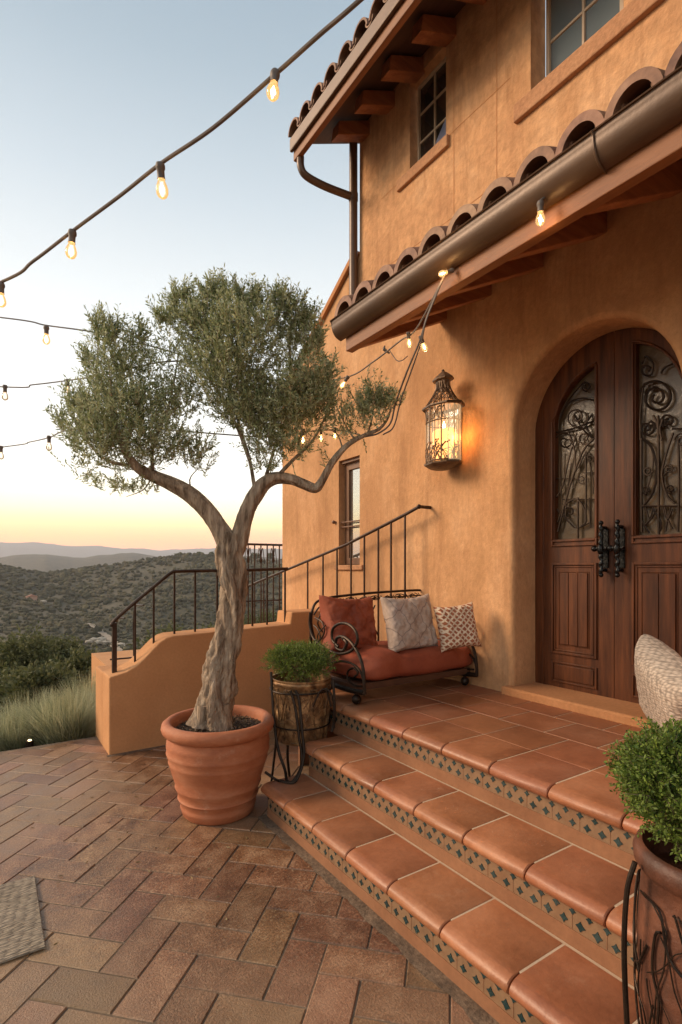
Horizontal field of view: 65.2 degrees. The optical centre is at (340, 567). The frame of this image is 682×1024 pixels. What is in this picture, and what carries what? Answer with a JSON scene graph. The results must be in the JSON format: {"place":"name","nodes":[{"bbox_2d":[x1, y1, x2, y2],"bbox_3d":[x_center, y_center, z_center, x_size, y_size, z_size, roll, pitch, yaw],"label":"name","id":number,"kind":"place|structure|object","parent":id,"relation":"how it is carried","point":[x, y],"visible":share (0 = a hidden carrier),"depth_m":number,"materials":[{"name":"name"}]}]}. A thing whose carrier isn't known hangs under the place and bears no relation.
{"place":"outdoors","nodes":[
{"label":"outdoors","id":0,"kind":"place"},
{"bbox_2d":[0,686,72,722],"bbox_3d":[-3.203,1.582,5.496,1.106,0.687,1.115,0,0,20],"label":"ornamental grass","id":1,"kind":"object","parent":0,"point":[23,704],"depth_m":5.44,"materials":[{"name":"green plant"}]},
{"bbox_2d":[82,622,122,650],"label":"dirt road","id":2,"kind":"structure","parent":0,"point":[106,635],"depth_m":174.32,"materials":[{"name":"beige soil"}]},
{"bbox_2d":[91,649,139,696],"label":"wall","id":3,"kind":"structure","parent":0,"point":[101,659],"depth_m":7.29,"materials":[{"name":"paint"}]},
{"bbox_2d":[244,543,281,623],"bbox_3d":[-1.012,0.410,8.316,1.734,1.579,0.045,0,0,-33],"label":"terrace railing","id":4,"kind":"object","parent":3,"relation":"on","point":[248,549],"visible":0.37,"depth_m":8.17,"materials":[{"name":"metal"}]},
{"bbox_2d":[0,542,281,650],"bbox_3d":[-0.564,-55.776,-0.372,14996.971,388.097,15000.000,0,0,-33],"label":"hillside","id":5,"kind":"structure","parent":0,"point":[42,557],"depth_m":316.59,"materials":[{"name":"green plant"}]},
{"bbox_2d":[0,661,54,715],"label":"hillside shrub","id":6,"kind":"object","parent":5,"relation":"on","point":[4,672],"visible":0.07,"depth_m":10.21,"materials":[{"name":"green plant"}]},
{"bbox_2d":[25,739,33,747],"bbox_3d":[-2.697,1.526,4.620,0.064,0.082,0.064,0,0,-33],"label":"path light","id":7,"kind":"object","parent":5,"relation":"on","point":[29,743],"visible":0.83,"depth_m":4.60,"materials":[{"name":"metal"}]},
{"bbox_2d":[0,620,61,674],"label":"hillside shrub","id":8,"kind":"object","parent":5,"relation":"on","point":[15,650],"visible":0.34,"depth_m":12.72,"materials":[{"name":"green plant"}]},
{"bbox_2d":[25,594,37,600],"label":"distant house","id":9,"kind":"structure","parent":5,"relation":"on","point":[34,597],"depth_m":246.27,"materials":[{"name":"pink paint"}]},
{"bbox_2d":[0,654,90,714],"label":"hillside shrub","id":10,"kind":"object","parent":5,"relation":"on","point":[34,679],"visible":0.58,"depth_m":9.23,"materials":[{"name":"green plant"}]},
{"bbox_2d":[0,681,96,751],"bbox_3d":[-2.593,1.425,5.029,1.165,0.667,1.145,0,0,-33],"label":"ornamental grass","id":11,"kind":"object","parent":5,"relation":"on","point":[76,720],"depth_m":4.86,"materials":[{"name":"green plant"}]},
{"bbox_2d":[31,633,90,670],"bbox_3d":[-8.053,3.325,14.896,2.069,2.990,2.448,0,0,-33],"label":"hillside shrub","id":12,"kind":"object","parent":5,"relation":"on","point":[62,647],"visible":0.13,"depth_m":14.77,"materials":[{"name":"green plant"}]},
{"bbox_2d":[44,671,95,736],"bbox_3d":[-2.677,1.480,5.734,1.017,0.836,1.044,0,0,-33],"label":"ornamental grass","id":13,"kind":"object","parent":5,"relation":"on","point":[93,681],"depth_m":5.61,"materials":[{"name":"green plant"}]},
{"bbox_2d":[54,643,97,689],"bbox_3d":[-5.312,2.596,11.023,1.355,2.077,1.332,0,0,9],"label":"hillside shrub","id":14,"kind":"object","parent":5,"relation":"on","point":[81,661],"visible":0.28,"depth_m":10.87,"materials":[{"name":"green plant"}]},
{"bbox_2d":[98,636,105,641],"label":"boulder","id":15,"kind":"object","parent":5,"relation":"on","point":[101,638],"visible":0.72,"depth_m":165.33,"materials":[{"name":"grey stone"}]},
{"bbox_2d":[0,552,281,652],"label":"scrub","id":16,"kind":"object","parent":5,"relation":"on","point":[65,577],"visible":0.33,"depth_m":252.78,"materials":[{"name":"green plant"}]},
{"bbox_2d":[123,621,192,650],"bbox_3d":[-6.492,3.820,19.808,2.319,3.688,2.973,0,0,38],"label":"hillside shrub","id":17,"kind":"object","parent":5,"relation":"on","point":[169,628],"visible":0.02,"depth_m":19.63,"materials":[{"name":"green plant"}]},
{"bbox_2d":[193,622,214,629],"bbox_3d":[-5.679,4.367,23.880,3.255,3.931,3.602,0,0,6],"label":"hillside shrub","id":18,"kind":"object","parent":5,"relation":"on","point":[209,626],"visible":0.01,"depth_m":23.78,"materials":[{"name":"green plant"}]},
{"bbox_2d":[251,552,259,559],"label":"ridge tree","id":19,"kind":"object","parent":5,"relation":"on","point":[256,555],"visible":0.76,"depth_m":380.14,"materials":[{"name":"green plant"}]},
{"bbox_2d":[244,607,281,624],"bbox_3d":[-3.439,3.881,24.062,3.352,4.364,3.348,0,0,-33],"label":"hillside shrub","id":20,"kind":"object","parent":5,"relation":"on","point":[269,619],"visible":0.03,"depth_m":23.47,"materials":[{"name":"green plant"}]},
{"bbox_2d":[0,728,473,1023],"bbox_3d":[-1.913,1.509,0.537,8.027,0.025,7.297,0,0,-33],"label":"brick paving","id":21,"kind":"structure","parent":0,"point":[151,991],"depth_m":2.29,"materials":[{"name":"brown brick"}]},
{"bbox_2d":[0,876,45,963],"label":"doormat","id":22,"kind":"object","parent":21,"relation":"on","point":[21,931],"visible":1,"depth_m":2.25,"materials":[{"name":"beige wicker"}]},
{"bbox_2d":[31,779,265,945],"bbox_3d":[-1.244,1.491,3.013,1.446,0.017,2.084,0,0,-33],"label":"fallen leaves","id":23,"kind":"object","parent":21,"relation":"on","point":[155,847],"visible":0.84,"depth_m":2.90,"materials":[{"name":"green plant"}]},
{"bbox_2d":[96,608,322,754],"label":"garden wall","id":24,"kind":"structure","parent":21,"relation":"on","point":[148,691],"depth_m":4.57,"materials":[{"name":"paint"}]},
{"bbox_2d":[110,567,287,672],"bbox_3d":[-1.297,0.446,4.970,1.650,0.908,0.327,0,0,-33],"label":"stair railing","id":25,"kind":"object","parent":24,"relation":"on","point":[113,625],"visible":0.87,"depth_m":4.68,"materials":[{"name":"metal"}]},
{"bbox_2d":[161,705,273,825],"bbox_3d":[-0.758,1.214,3.307,0.685,0.572,0.685,0,0,-33],"label":"terracotta pot","id":26,"kind":"object","parent":21,"relation":"on","point":[216,776],"visible":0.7,"depth_m":3.08,"materials":[{"name":"ceramic"}]},
{"bbox_2d":[42,263,406,731],"bbox_3d":[-0.705,-0.438,3.309,2.226,2.870,0.884,0,0,-5],"label":"olive tree","id":27,"kind":"object","parent":26,"relation":"in","point":[251,403],"visible":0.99,"depth_m":3.24,"materials":[{"name":"green plant"}]},
{"bbox_2d":[0,360,214,400],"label":"string light","id":28,"kind":"object","parent":27,"relation":"hanging from","point":[5,387],"visible":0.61,"depth_m":4.18,"materials":[{"name":"rubber"}]},
{"bbox_2d":[0,427,358,459],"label":"string light","id":29,"kind":"object","parent":27,"relation":"hanging from","point":[48,438],"visible":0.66,"depth_m":3.75,"materials":[{"name":"rubber"}]},
{"bbox_2d":[264,670,335,783],"bbox_3d":[-0.257,1.091,3.491,0.444,0.821,0.590,0,0,-2],"label":"metal planter","id":30,"kind":"object","parent":21,"relation":"on","point":[300,711],"visible":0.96,"depth_m":3.41,"materials":[{"name":"brown metal"}]},
{"bbox_2d":[259,637,341,681],"bbox_3d":[-0.273,0.616,3.568,0.536,0.307,0.576,0,0,-33],"label":"round shrub","id":31,"kind":"object","parent":30,"relation":"in","point":[309,658],"visible":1,"depth_m":3.47,"materials":[{"name":"green plant"}]},
{"bbox_2d":[106,745,499,1023],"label":"paving border","id":32,"kind":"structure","parent":21,"relation":"on","point":[426,968],"depth_m":2.18,"materials":[{"name":"brown brick"}]},
{"bbox_2d":[261,661,665,1023],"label":"entry steps","id":33,"kind":"structure","parent":21,"relation":"on","point":[474,843],"depth_m":2.28,"materials":[{"name":"tile"}]},
{"bbox_2d":[308,589,477,703],"bbox_3d":[0.550,0.535,4.077,1.472,0.710,0.744,0,0,-33],"label":"iron bench","id":34,"kind":"object","parent":33,"relation":"on","point":[357,673],"visible":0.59,"depth_m":3.69,"materials":[{"name":"black metal"}]},
{"bbox_2d":[319,595,377,653],"bbox_3d":[0.059,0.418,3.930,0.509,0.452,0.276,0,0,-33],"label":"cushion","id":35,"kind":"object","parent":34,"relation":"on","point":[358,614],"visible":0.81,"depth_m":3.83,"materials":[{"name":"orange fabric"}]},
{"bbox_2d":[380,593,437,652],"bbox_3d":[0.497,0.400,3.860,0.447,0.424,0.215,0,0,-33],"label":"cushion","id":36,"kind":"object","parent":34,"relation":"on","point":[409,623],"visible":0.96,"depth_m":3.78,"materials":[{"name":"fabric"}]},
{"bbox_2d":[433,602,480,652],"bbox_3d":[0.840,0.425,3.858,0.344,0.356,0.177,0,0,-11],"label":"cushion","id":37,"kind":"object","parent":34,"relation":"on","point":[456,625],"visible":1,"depth_m":3.80,"materials":[{"name":"fabric"}]},
{"bbox_2d":[634,633,681,726],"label":"floor cushion","id":38,"kind":"object","parent":33,"relation":"on","point":[658,668],"visible":0.81,"depth_m":2.63,"materials":[{"name":"fabric"}]},
{"bbox_2d":[282,0,681,729],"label":"house","id":39,"kind":"structure","parent":21,"relation":"on","point":[544,534],"depth_m":3.74,"materials":[{"name":"paint"}]},
{"bbox_2d":[0,0,363,307],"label":"string light","id":40,"kind":"object","parent":39,"relation":"hanging from","point":[272,79],"visible":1,"depth_m":1.74,"materials":[{"name":"rubber"}]},
{"bbox_2d":[0,279,441,388],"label":"string light","id":41,"kind":"object","parent":39,"relation":"hanging from","point":[46,332],"visible":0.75,"depth_m":3.77,"materials":[{"name":"rubber"}]},
{"bbox_2d":[248,504,430,640],"bbox_3d":[-0.295,0.337,5.920,0.145,1.726,3.610,0,0,-33],"label":"stair railing","id":42,"kind":"object","parent":39,"relation":"attached to","point":[390,522],"depth_m":5.04,"materials":[{"name":"metal"}]},
{"bbox_2d":[332,456,362,569],"bbox_3d":[0.105,-0.560,5.513,0.145,1.160,0.550,0,0,-33],"label":"window","id":43,"kind":"structure","parent":39,"relation":"in","point":[352,470],"depth_m":5.58,"materials":[{"name":"brown wood"}]},
{"bbox_2d":[366,268,453,436],"bbox_3d":[0.374,-1.241,3.188,0.260,0.868,0.643,0,0,-33],"label":"string light","id":44,"kind":"object","parent":39,"relation":"hanging from","point":[448,271],"visible":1,"depth_m":3.15,"materials":[{"name":"rubber"}]},
{"bbox_2d":[396,56,449,192],"bbox_3d":[0.726,-3.815,4.575,0.130,0.850,0.640,0,0,-33],"label":"window","id":45,"kind":"structure","parent":39,"relation":"in","point":[432,91],"depth_m":4.57,"materials":[{"name":"paint"}]},
{"bbox_2d":[422,369,464,470],"bbox_3d":[0.796,-1.156,4.160,0.272,0.788,0.394,0,0,-33],"label":"wall lantern","id":46,"kind":"object","parent":39,"relation":"attached to","point":[446,450],"depth_m":4.09,"materials":[{"name":"brown metal"}]},
{"bbox_2d":[535,197,544,225],"bbox_3d":[0.916,-1.640,2.450,0.043,0.135,0.043,0,0,-33],"label":"eave bulb","id":47,"kind":"object","parent":39,"relation":"hanging from","point":[540,205],"visible":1,"depth_m":2.45,"materials":[{"name":"glass"}]},
{"bbox_2d":[535,331,614,697],"bbox_3d":[1.572,-0.340,3.649,0.138,2.350,0.588,0,0,-33],"label":"door","id":48,"kind":"structure","parent":39,"relation":"in","point":[575,428],"depth_m":3.63,"materials":[{"name":"brown wood"}]},
{"bbox_2d":[513,0,664,124],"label":"window","id":49,"kind":"structure","parent":39,"relation":"in","point":[577,31],"depth_m":3.45,"materials":[{"name":"paint"}]},
{"bbox_2d":[607,328,681,703],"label":"door","id":50,"kind":"structure","parent":39,"relation":"in","point":[647,548],"depth_m":3.27,"materials":[{"name":"brown wood"}]},
{"bbox_2d":[621,823,681,1023],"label":"wire wrapped planter","id":51,"kind":"object","parent":21,"relation":"on","point":[657,938],"visible":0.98,"depth_m":1.07,"materials":[{"name":"ceramic"}]},
{"bbox_2d":[602,715,681,863],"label":"leafy shrub","id":52,"kind":"object","parent":51,"relation":"in","point":[647,766],"visible":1,"depth_m":1.07,"materials":[{"name":"green plant"}]},
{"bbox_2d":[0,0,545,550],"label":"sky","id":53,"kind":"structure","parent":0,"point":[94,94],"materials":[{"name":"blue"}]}
]}

